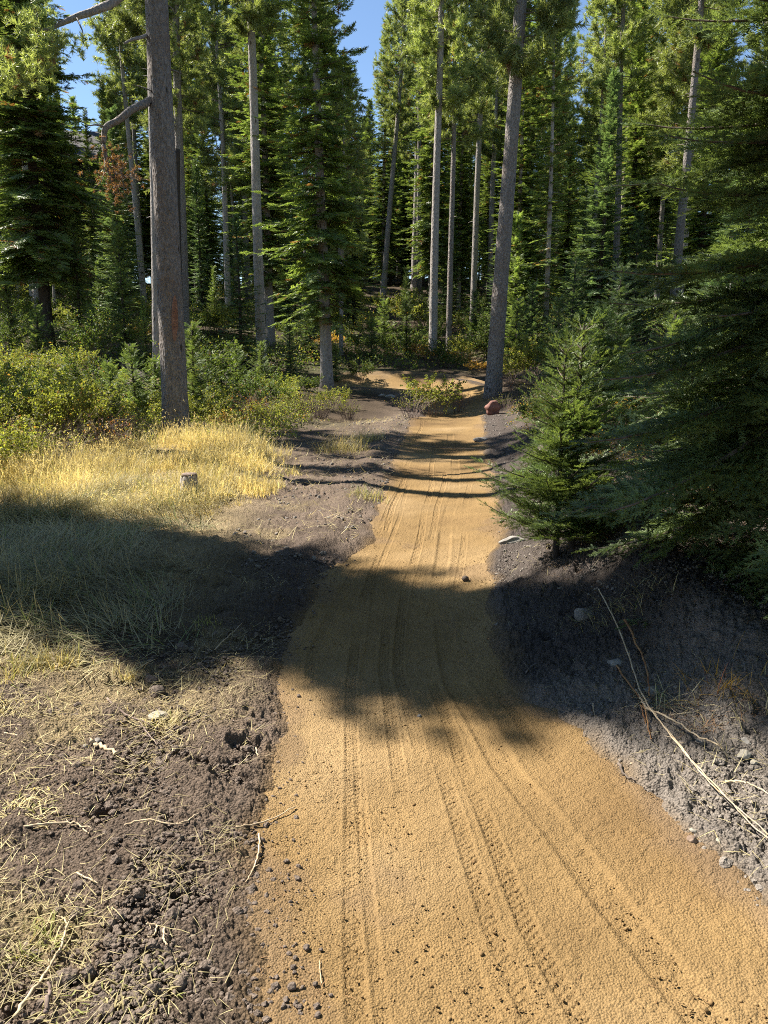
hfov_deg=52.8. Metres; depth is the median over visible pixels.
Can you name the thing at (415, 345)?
shrub
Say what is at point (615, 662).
rock
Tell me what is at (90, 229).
fir tree
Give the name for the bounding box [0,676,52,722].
grass tuft
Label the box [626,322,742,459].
young fir
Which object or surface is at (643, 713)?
stick
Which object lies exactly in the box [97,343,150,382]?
fallen log
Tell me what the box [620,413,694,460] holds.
shrub
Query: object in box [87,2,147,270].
pine tree
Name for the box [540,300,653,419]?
young fir
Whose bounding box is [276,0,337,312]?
pine tree
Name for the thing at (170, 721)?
grass tuft
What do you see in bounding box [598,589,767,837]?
stick
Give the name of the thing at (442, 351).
shrub
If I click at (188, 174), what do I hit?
fir tree
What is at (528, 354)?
shrub
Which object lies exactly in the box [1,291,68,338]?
shrub
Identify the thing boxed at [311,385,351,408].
shrub
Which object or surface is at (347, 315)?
young fir
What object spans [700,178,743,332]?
young fir
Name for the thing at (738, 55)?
pine tree
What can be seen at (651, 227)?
young fir
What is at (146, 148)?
pine tree
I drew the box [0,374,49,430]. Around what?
shrub
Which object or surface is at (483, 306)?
shrub
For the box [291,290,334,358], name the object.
young fir
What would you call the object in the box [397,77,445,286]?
fir tree
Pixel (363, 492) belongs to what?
grass tuft
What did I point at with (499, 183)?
fir tree
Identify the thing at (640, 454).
shrub
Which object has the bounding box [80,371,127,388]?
shrub
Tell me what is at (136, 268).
young fir
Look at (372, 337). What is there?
young fir
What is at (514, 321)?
young fir
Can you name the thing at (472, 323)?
shrub
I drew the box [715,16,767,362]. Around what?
fir tree
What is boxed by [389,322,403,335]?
shrub
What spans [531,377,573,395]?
shrub
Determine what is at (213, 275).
young fir
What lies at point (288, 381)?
shrub
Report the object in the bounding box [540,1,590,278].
pine tree
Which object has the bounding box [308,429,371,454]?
grass tuft
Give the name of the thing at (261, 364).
young fir
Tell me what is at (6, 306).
young fir
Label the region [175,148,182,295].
broken snag
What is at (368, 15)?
sky
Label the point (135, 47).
pine tree
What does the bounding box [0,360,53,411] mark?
shrub
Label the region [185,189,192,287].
fir tree
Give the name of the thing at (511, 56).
tall pine
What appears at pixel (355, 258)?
fir tree
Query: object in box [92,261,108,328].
young fir
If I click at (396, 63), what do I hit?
fir tree
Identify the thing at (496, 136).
pine tree
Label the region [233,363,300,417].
shrub
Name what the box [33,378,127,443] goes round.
shrub
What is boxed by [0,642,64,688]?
grass tuft
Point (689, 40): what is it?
pine tree
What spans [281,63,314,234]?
pine tree
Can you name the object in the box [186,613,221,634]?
grass tuft
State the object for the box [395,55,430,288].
tall pine
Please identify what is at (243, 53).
tall pine
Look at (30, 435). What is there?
shrub
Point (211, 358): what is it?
shrub
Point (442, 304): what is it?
young fir
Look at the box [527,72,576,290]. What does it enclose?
pine tree
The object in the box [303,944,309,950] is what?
soil clod
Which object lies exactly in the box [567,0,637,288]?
pine tree
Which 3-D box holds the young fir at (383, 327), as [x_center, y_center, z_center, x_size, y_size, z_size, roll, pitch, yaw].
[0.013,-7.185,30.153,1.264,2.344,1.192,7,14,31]
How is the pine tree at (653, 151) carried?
on the ground at (710, 626)
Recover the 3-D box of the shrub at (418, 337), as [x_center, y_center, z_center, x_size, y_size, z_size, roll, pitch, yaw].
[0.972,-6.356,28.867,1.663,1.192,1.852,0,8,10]
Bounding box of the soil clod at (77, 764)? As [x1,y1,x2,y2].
[71,761,82,767]
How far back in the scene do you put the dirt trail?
2.60 m
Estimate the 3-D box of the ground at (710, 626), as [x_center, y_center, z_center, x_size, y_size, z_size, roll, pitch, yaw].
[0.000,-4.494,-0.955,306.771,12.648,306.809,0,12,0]
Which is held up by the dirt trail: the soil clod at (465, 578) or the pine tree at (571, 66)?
the soil clod at (465, 578)
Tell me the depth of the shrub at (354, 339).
29.41 m
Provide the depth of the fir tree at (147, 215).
79.60 m
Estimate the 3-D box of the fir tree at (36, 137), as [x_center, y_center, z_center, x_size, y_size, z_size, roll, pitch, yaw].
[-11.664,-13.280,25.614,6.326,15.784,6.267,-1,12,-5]
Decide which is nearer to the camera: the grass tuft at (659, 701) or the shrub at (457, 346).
the grass tuft at (659, 701)
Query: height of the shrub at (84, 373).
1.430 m
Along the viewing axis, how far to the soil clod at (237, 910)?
2.21 m
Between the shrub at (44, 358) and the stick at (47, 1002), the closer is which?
the stick at (47, 1002)
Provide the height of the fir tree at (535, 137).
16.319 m
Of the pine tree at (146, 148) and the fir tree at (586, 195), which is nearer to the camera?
the fir tree at (586, 195)
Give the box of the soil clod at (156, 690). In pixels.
[148,685,165,697]
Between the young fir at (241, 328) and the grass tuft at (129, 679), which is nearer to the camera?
the grass tuft at (129, 679)
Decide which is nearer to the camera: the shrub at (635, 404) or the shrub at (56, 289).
the shrub at (635, 404)
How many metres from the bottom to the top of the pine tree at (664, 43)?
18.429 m
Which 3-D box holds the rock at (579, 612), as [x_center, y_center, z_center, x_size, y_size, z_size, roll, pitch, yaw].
[1.143,0.590,4.369,0.145,0.100,0.132,1,12,3]
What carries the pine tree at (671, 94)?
on the ground at (710, 626)
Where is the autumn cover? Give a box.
[505,402,754,526]
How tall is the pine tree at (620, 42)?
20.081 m
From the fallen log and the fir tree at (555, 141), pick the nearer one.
the fallen log
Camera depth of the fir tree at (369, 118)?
59.11 m
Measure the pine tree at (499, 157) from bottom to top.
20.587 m
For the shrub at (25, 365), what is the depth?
17.20 m
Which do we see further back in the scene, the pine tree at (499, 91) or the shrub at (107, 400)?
the pine tree at (499, 91)
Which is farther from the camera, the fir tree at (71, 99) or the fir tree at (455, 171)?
the fir tree at (455, 171)
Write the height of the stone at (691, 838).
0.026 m
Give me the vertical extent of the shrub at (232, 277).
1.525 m
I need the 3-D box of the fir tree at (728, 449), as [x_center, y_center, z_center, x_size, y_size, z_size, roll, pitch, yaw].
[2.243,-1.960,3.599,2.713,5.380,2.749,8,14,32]
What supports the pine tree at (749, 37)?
on the ground at (710, 626)
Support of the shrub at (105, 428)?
on the ground at (710, 626)
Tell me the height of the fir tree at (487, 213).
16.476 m
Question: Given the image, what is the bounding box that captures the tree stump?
[180,472,198,493]
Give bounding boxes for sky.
[43,0,767,282]
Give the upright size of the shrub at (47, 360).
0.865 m
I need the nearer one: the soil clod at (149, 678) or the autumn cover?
the soil clod at (149, 678)
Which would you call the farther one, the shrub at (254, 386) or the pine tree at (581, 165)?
the pine tree at (581, 165)
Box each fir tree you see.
[0,0,134,346]
[0,171,27,293]
[44,157,63,306]
[53,84,90,290]
[55,191,104,346]
[67,94,83,130]
[80,109,106,279]
[87,169,110,309]
[91,80,137,297]
[91,104,147,325]
[108,97,150,293]
[111,5,150,271]
[129,124,150,274]
[135,138,150,278]
[182,47,220,299]
[185,63,234,304]
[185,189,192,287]
[187,157,217,313]
[203,196,222,278]
[216,124,241,269]
[218,0,310,348]
[219,160,252,280]
[219,200,240,276]
[236,115,261,270]
[240,0,400,388]
[249,45,300,256]
[272,69,304,321]
[272,145,305,329]
[277,12,302,280]
[290,109,316,281]
[297,152,317,276]
[315,108,357,299]
[336,89,372,327]
[348,128,376,293]
[356,98,380,281]
[358,19,407,293]
[361,118,373,278]
[368,150,410,284]
[376,32,413,278]
[388,100,421,284]
[396,0,465,307]
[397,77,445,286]
[414,63,456,280]
[440,42,485,314]
[441,126,475,252]
[445,123,486,305]
[468,135,499,280]
[471,102,500,293]
[482,0,553,340]
[482,119,525,250]
[491,0,566,326]
[511,20,584,347]
[530,127,562,281]
[532,0,767,629]
[540,154,579,278]
[543,120,586,297]
[551,159,580,275]
[554,184,601,325]
[561,66,633,328]
[570,144,581,266]
[571,50,628,288]
[573,166,597,278]
[599,0,664,311]
[606,48,653,292]
[615,208,659,358]
[641,32,689,302]
[649,1,744,329]
[663,2,723,318]
[705,107,767,334]
[707,169,729,235]
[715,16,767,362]
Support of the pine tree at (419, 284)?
on the ground at (710, 626)
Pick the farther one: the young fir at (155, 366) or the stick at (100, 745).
the young fir at (155, 366)
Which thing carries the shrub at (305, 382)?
on the ground at (710, 626)
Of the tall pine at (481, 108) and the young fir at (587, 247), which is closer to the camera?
the tall pine at (481, 108)
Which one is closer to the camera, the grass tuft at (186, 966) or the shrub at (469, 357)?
the grass tuft at (186, 966)
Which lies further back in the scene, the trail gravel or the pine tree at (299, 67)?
the pine tree at (299, 67)
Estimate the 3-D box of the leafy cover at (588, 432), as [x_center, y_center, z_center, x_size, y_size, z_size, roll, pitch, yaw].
[5.378,-1.252,11.409,6.976,0.554,14.175,1,12,7]
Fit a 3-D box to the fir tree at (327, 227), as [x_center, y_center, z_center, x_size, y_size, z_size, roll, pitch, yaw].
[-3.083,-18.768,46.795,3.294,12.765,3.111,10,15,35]
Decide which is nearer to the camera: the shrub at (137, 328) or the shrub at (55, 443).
the shrub at (55, 443)
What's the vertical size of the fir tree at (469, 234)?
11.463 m
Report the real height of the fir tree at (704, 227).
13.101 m
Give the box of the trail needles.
[250,484,721,1001]
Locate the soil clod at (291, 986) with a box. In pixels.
[287,982,296,990]
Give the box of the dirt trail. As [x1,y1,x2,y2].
[137,371,767,1023]
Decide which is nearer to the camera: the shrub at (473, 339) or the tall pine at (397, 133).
the shrub at (473, 339)
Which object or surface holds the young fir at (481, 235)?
on the ground at (710, 626)
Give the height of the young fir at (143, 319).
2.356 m
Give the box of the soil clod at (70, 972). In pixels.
[54,967,77,985]
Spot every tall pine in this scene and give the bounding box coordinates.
[0,0,190,435]
[108,0,178,372]
[133,0,222,347]
[218,35,239,274]
[219,0,295,370]
[233,1,293,318]
[368,0,426,312]
[395,0,480,358]
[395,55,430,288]
[407,0,498,349]
[450,0,513,324]
[465,0,588,398]
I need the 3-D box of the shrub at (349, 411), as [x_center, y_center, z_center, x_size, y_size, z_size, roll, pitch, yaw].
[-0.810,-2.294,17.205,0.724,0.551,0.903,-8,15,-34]
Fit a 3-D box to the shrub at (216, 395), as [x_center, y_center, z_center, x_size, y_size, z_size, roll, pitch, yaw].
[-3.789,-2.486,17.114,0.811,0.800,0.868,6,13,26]
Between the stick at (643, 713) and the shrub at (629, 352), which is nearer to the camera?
the stick at (643, 713)
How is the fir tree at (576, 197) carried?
on the ground at (710, 626)
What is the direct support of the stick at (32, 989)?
on the ground at (710, 626)
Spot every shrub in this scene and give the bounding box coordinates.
[0,284,28,300]
[0,299,32,312]
[0,313,24,353]
[0,342,30,363]
[0,353,52,385]
[0,356,29,370]
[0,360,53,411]
[0,366,27,388]
[0,371,52,389]
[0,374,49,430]
[0,385,114,445]
[0,392,31,424]
[0,398,13,431]
[0,402,57,431]
[0,414,32,469]
[0,414,42,463]
[0,421,54,470]
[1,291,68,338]
[2,383,43,411]
[2,418,57,442]
[3,424,77,469]
[4,349,64,373]
[6,342,86,381]
[21,372,119,447]
[26,369,60,385]
[27,353,61,373]
[30,417,100,459]
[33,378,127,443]
[34,363,90,385]
[36,374,114,429]
[38,349,120,385]
[49,284,79,303]
[50,382,124,441]
[51,308,129,369]
[52,304,73,327]
[55,406,140,452]
[59,382,127,411]
[61,286,89,306]
[62,345,100,371]
[80,295,103,307]
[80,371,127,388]
[88,316,129,337]
[95,367,128,386]
[99,404,148,441]
[104,381,145,405]
[105,312,151,347]
[113,388,160,420]
[117,411,158,441]
[126,294,151,318]
[129,285,151,299]
[144,337,237,403]
[146,337,196,354]
[158,385,206,411]
[188,387,233,425]
[189,307,237,335]
[198,300,249,338]
[199,382,238,412]
[205,385,249,416]
[207,409,246,428]
[212,382,248,404]
[217,275,242,292]
[224,385,284,424]
[228,380,282,405]
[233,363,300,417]
[241,300,254,314]
[242,399,283,425]
[250,398,299,425]
[253,379,301,405]
[260,371,300,400]
[265,308,283,326]
[273,292,293,311]
[277,392,313,414]
[279,321,311,341]
[284,373,323,396]
[289,308,313,325]
[300,390,341,419]
[311,330,344,342]
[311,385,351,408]
[331,399,364,419]
[342,358,377,382]
[343,333,369,351]
[354,316,387,339]
[365,333,396,353]
[367,291,397,319]
[378,293,427,327]
[386,389,437,418]
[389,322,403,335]
[389,324,428,354]
[398,285,443,326]
[400,287,421,300]
[400,371,467,416]
[403,343,427,356]
[410,304,446,329]
[411,315,445,344]
[412,346,433,359]
[421,339,452,364]
[440,353,462,368]
[442,310,469,332]
[442,387,476,412]
[444,352,475,365]
[445,333,480,355]
[457,323,512,359]
[458,310,509,346]
[463,359,486,371]
[469,291,490,313]
[491,391,517,410]
[496,363,549,401]
[503,348,531,383]
[505,334,565,383]
[513,395,571,429]
[517,382,558,411]
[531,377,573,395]
[533,313,593,359]
[534,304,565,325]
[538,273,559,295]
[538,281,575,314]
[589,307,667,346]
[600,391,663,445]
[602,358,644,391]
[604,344,638,363]
[611,439,665,477]
[620,395,667,422]
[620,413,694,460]
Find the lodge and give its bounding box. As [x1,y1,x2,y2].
[0,130,112,285]
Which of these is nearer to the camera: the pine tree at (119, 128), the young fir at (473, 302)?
the young fir at (473, 302)
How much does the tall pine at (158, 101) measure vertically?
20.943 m
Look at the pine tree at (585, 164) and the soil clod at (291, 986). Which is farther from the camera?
the pine tree at (585, 164)
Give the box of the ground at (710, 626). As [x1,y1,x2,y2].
[0,278,767,1023]
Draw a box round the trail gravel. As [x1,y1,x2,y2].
[251,524,767,1023]
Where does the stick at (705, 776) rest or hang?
on the ground at (710, 626)
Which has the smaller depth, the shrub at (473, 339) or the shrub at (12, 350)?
the shrub at (12, 350)
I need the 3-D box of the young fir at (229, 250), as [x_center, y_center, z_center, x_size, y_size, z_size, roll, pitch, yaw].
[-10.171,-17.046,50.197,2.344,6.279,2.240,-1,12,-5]
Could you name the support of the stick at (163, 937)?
on the ground at (710, 626)
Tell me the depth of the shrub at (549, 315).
33.39 m
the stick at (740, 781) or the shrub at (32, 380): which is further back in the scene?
the shrub at (32, 380)
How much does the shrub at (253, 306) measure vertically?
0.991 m
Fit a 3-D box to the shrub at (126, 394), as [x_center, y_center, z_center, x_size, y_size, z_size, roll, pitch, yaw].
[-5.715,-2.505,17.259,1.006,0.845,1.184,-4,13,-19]
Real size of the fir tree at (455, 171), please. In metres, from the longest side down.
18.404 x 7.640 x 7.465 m
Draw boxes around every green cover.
[0,282,746,418]
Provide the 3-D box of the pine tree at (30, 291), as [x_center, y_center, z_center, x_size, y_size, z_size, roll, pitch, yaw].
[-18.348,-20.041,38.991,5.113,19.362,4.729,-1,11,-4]
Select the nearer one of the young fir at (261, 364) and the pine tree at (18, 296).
the young fir at (261, 364)
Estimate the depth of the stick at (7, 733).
3.10 m
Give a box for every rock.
[473,437,487,441]
[484,400,500,414]
[498,536,525,545]
[574,608,593,620]
[607,658,621,665]
[645,686,657,695]
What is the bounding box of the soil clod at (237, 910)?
[232,906,242,914]
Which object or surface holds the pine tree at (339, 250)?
on the ground at (710, 626)
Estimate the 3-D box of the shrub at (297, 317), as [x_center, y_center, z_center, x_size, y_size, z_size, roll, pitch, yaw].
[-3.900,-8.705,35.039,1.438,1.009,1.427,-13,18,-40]
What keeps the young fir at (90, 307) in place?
on the ground at (710, 626)
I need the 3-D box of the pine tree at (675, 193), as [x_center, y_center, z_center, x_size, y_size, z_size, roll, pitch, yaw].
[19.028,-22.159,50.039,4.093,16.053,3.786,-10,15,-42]
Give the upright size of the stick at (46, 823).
0.026 m
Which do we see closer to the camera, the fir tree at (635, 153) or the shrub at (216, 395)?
the shrub at (216, 395)
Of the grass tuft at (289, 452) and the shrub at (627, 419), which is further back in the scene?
the grass tuft at (289, 452)
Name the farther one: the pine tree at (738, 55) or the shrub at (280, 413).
the pine tree at (738, 55)
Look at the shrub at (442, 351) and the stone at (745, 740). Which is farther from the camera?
the shrub at (442, 351)
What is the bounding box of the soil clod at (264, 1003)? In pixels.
[261,1001,267,1006]
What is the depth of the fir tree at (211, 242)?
42.75 m
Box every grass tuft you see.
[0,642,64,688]
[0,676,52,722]
[0,776,68,834]
[0,907,96,971]
[11,637,100,670]
[24,954,172,1023]
[110,929,198,1014]
[111,663,144,684]
[137,700,199,738]
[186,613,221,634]
[233,439,295,460]
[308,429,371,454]
[338,484,390,503]
[341,424,387,442]
[567,563,677,634]
[619,674,716,717]
[672,631,767,713]
[678,649,767,750]
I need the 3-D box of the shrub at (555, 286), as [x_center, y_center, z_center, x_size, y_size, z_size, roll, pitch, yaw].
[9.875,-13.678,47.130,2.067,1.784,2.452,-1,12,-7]
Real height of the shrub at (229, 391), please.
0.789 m
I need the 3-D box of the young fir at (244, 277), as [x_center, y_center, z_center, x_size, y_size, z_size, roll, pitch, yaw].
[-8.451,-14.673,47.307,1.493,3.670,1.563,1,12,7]
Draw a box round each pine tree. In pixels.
[0,3,70,302]
[0,169,21,301]
[2,1,38,308]
[51,17,65,120]
[84,0,147,307]
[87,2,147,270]
[92,82,138,282]
[94,110,142,225]
[112,0,185,112]
[139,46,195,197]
[169,0,260,307]
[180,2,226,291]
[180,12,219,193]
[195,31,261,292]
[197,4,275,300]
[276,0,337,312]
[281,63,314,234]
[306,0,346,292]
[314,53,376,354]
[314,71,364,338]
[386,0,430,293]
[447,113,502,285]
[461,0,535,309]
[472,3,508,248]
[491,9,532,150]
[502,38,586,307]
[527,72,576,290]
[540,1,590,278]
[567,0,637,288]
[569,47,625,212]
[572,89,614,222]
[583,0,657,308]
[591,0,669,299]
[623,0,712,312]
[625,44,680,286]
[634,0,749,313]
[646,0,746,344]
[655,82,688,286]
[673,3,749,231]
[720,63,762,220]
[742,1,767,70]
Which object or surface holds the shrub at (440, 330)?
on the ground at (710, 626)
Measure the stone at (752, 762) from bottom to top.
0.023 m
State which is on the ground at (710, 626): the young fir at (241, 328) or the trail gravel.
the young fir at (241, 328)
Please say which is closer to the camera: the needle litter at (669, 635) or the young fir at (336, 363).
the needle litter at (669, 635)
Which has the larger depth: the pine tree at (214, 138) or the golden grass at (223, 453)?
the pine tree at (214, 138)
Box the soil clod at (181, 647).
[175,642,189,652]
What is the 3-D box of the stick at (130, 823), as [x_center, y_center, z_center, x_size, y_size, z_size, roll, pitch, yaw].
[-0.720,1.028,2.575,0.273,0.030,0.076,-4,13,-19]
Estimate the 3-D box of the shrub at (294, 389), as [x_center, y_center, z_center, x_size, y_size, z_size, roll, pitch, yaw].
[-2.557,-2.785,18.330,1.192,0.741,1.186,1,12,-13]
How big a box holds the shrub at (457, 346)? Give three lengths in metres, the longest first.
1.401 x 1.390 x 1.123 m
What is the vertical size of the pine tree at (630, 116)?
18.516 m
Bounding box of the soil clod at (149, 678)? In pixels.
[144,674,158,684]
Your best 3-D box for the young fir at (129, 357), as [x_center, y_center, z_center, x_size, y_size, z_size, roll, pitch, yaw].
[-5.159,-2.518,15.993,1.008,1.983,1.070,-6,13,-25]
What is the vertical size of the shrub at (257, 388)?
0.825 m
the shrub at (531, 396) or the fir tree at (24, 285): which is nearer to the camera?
the shrub at (531, 396)
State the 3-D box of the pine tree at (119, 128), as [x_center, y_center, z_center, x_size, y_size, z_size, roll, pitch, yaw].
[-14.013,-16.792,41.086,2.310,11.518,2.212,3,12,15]
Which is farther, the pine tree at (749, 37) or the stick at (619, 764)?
the pine tree at (749, 37)
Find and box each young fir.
[0,281,29,346]
[14,304,57,356]
[50,285,68,303]
[81,303,107,356]
[88,236,102,298]
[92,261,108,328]
[92,357,128,417]
[100,218,146,360]
[102,196,142,309]
[108,342,157,422]
[131,241,148,290]
[137,297,151,370]
[140,355,160,411]
[184,320,223,418]
[187,222,197,299]
[199,353,237,405]
[204,265,223,320]
[211,212,277,374]
[212,339,262,394]
[216,198,241,292]
[236,242,253,297]
[246,340,274,382]
[274,321,305,381]
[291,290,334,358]
[298,245,318,315]
[330,254,363,326]
[332,343,347,381]
[359,316,384,358]
[373,297,399,347]
[395,265,418,356]
[438,223,469,322]
[438,253,453,316]
[457,289,487,345]
[463,216,492,309]
[464,328,643,557]
[469,311,489,358]
[478,227,522,336]
[504,210,537,353]
[504,296,533,365]
[511,309,653,551]
[517,280,550,354]
[528,295,577,390]
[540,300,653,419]
[543,257,595,357]
[565,191,606,333]
[576,207,603,284]
[579,305,632,402]
[594,261,652,367]
[595,236,611,300]
[622,188,659,313]
[625,264,643,322]
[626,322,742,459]
[637,305,688,402]
[646,204,675,305]
[652,198,767,415]
[673,273,732,384]
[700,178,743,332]
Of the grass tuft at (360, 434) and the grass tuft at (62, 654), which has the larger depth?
the grass tuft at (360, 434)
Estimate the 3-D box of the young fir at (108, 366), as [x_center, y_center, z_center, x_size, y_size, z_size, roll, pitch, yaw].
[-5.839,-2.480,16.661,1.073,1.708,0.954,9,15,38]
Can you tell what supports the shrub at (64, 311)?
on the ground at (710, 626)
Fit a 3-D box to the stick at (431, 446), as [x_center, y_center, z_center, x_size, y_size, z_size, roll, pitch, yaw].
[0.755,-1.048,12.214,1.842,0.046,0.099,7,14,31]
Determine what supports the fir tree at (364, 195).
on the ground at (710, 626)
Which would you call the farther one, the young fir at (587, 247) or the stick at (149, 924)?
the young fir at (587, 247)
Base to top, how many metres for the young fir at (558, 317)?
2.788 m
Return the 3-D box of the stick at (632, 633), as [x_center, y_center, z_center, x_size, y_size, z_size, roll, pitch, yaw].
[1.198,0.666,3.637,0.039,0.102,0.701,2,12,8]
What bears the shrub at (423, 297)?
on the ground at (710, 626)
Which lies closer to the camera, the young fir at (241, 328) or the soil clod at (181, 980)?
the soil clod at (181, 980)
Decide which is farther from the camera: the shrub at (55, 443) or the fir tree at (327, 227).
the fir tree at (327, 227)
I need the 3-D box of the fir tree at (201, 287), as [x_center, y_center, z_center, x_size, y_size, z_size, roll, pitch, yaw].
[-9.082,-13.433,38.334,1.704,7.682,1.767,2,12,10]
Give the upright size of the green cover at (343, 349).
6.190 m
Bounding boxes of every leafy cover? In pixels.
[13,380,329,446]
[503,397,757,537]
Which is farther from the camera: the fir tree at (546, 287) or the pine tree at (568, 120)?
the pine tree at (568, 120)
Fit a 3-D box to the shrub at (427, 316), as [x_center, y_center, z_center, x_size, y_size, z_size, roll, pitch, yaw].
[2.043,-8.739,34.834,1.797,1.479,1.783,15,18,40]
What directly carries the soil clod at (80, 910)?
on the ground at (710, 626)
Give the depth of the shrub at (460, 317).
34.48 m
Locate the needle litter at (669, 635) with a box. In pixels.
[508,424,766,737]
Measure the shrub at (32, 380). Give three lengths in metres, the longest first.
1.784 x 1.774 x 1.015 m
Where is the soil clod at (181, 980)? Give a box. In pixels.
[173,975,189,990]
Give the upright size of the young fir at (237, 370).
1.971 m
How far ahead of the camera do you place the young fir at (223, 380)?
17.95 m
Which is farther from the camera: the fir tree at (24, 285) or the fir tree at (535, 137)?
the fir tree at (24, 285)
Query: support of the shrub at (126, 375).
on the ground at (710, 626)
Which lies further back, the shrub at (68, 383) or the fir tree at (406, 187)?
the fir tree at (406, 187)
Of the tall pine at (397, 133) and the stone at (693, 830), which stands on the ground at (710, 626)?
the tall pine at (397, 133)
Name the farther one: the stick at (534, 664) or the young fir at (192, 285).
the young fir at (192, 285)
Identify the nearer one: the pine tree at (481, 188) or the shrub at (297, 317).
the shrub at (297, 317)
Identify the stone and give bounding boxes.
[148,710,167,719]
[686,835,697,842]
[689,828,696,833]
[737,749,751,760]
[741,737,750,744]
[750,759,758,764]
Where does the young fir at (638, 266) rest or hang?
on the ground at (710, 626)
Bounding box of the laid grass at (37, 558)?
[0,462,250,687]
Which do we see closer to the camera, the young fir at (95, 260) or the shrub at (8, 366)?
the shrub at (8, 366)
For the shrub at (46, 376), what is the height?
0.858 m
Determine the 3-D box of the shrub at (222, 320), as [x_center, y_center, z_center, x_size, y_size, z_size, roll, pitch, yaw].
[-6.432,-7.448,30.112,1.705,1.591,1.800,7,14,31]
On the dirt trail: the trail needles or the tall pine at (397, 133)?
the trail needles
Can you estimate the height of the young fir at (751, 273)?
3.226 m
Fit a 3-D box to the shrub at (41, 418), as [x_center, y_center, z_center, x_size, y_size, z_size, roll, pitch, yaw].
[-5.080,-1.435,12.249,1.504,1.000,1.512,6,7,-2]
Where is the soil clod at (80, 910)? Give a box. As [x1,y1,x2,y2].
[68,907,83,920]
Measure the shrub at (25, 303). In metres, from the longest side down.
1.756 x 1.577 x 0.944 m
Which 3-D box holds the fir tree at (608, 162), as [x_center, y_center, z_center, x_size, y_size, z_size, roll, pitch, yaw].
[7.950,-10.987,28.422,2.683,9.802,2.584,-9,15,-37]
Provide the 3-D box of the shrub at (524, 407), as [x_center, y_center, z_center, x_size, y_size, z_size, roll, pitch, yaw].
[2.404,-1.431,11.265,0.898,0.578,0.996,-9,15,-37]
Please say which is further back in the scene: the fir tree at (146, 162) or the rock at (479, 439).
the fir tree at (146, 162)
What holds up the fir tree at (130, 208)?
on the ground at (710, 626)
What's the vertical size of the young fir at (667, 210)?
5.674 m
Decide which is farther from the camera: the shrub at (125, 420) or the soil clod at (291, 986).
the shrub at (125, 420)
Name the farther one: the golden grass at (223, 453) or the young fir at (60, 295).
the young fir at (60, 295)
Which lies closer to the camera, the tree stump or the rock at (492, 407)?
the tree stump
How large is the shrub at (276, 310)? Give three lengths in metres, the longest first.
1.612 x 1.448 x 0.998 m
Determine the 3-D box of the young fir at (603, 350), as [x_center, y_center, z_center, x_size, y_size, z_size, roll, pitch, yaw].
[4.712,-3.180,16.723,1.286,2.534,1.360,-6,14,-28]
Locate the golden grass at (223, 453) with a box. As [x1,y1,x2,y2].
[0,396,303,519]
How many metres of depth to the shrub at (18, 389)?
14.76 m
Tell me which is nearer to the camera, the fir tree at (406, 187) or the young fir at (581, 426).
the young fir at (581, 426)
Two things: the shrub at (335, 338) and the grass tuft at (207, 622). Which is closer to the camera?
the grass tuft at (207, 622)
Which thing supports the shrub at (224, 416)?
on the ground at (710, 626)
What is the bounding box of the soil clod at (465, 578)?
[462,575,468,580]
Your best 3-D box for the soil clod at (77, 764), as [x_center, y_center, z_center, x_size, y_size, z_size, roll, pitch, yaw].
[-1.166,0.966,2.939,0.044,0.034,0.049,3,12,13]
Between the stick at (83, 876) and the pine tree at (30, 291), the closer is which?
the stick at (83, 876)
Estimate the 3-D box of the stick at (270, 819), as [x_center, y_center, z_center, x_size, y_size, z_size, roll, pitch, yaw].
[-0.395,1.052,2.657,0.236,0.025,0.038,-9,15,-37]
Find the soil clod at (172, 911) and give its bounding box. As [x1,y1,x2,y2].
[163,905,180,918]
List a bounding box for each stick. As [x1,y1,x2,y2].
[4,732,57,746]
[12,915,74,1018]
[23,819,94,834]
[37,981,51,1014]
[49,646,62,670]
[76,871,98,883]
[89,737,116,755]
[106,697,158,745]
[124,814,197,825]
[146,922,157,937]
[162,927,176,945]
[214,623,241,649]
[236,806,295,827]
[246,833,260,881]
[319,960,322,983]
[384,440,485,449]
[523,661,536,673]
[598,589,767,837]
[616,665,651,738]
[617,761,634,780]
[623,619,649,695]
[635,689,722,748]
[640,704,645,723]
[648,704,767,834]
[725,780,767,793]
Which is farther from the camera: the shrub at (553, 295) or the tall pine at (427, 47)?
the shrub at (553, 295)
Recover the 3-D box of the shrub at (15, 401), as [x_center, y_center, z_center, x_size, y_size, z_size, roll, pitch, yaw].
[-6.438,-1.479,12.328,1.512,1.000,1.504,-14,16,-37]
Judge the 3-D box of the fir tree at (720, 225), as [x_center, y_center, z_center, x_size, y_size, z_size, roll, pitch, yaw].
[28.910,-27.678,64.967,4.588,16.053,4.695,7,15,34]
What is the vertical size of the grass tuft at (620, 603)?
0.460 m
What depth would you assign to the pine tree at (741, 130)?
41.06 m
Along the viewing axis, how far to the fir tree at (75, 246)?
26.51 m
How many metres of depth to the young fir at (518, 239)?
27.41 m
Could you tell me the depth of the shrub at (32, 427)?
10.69 m
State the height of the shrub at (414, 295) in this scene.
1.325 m
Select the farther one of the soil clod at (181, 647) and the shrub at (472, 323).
the shrub at (472, 323)
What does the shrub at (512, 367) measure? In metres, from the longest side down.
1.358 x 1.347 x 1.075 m
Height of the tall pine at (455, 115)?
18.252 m
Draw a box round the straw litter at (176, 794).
[0,414,767,1023]
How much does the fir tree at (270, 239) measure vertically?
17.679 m

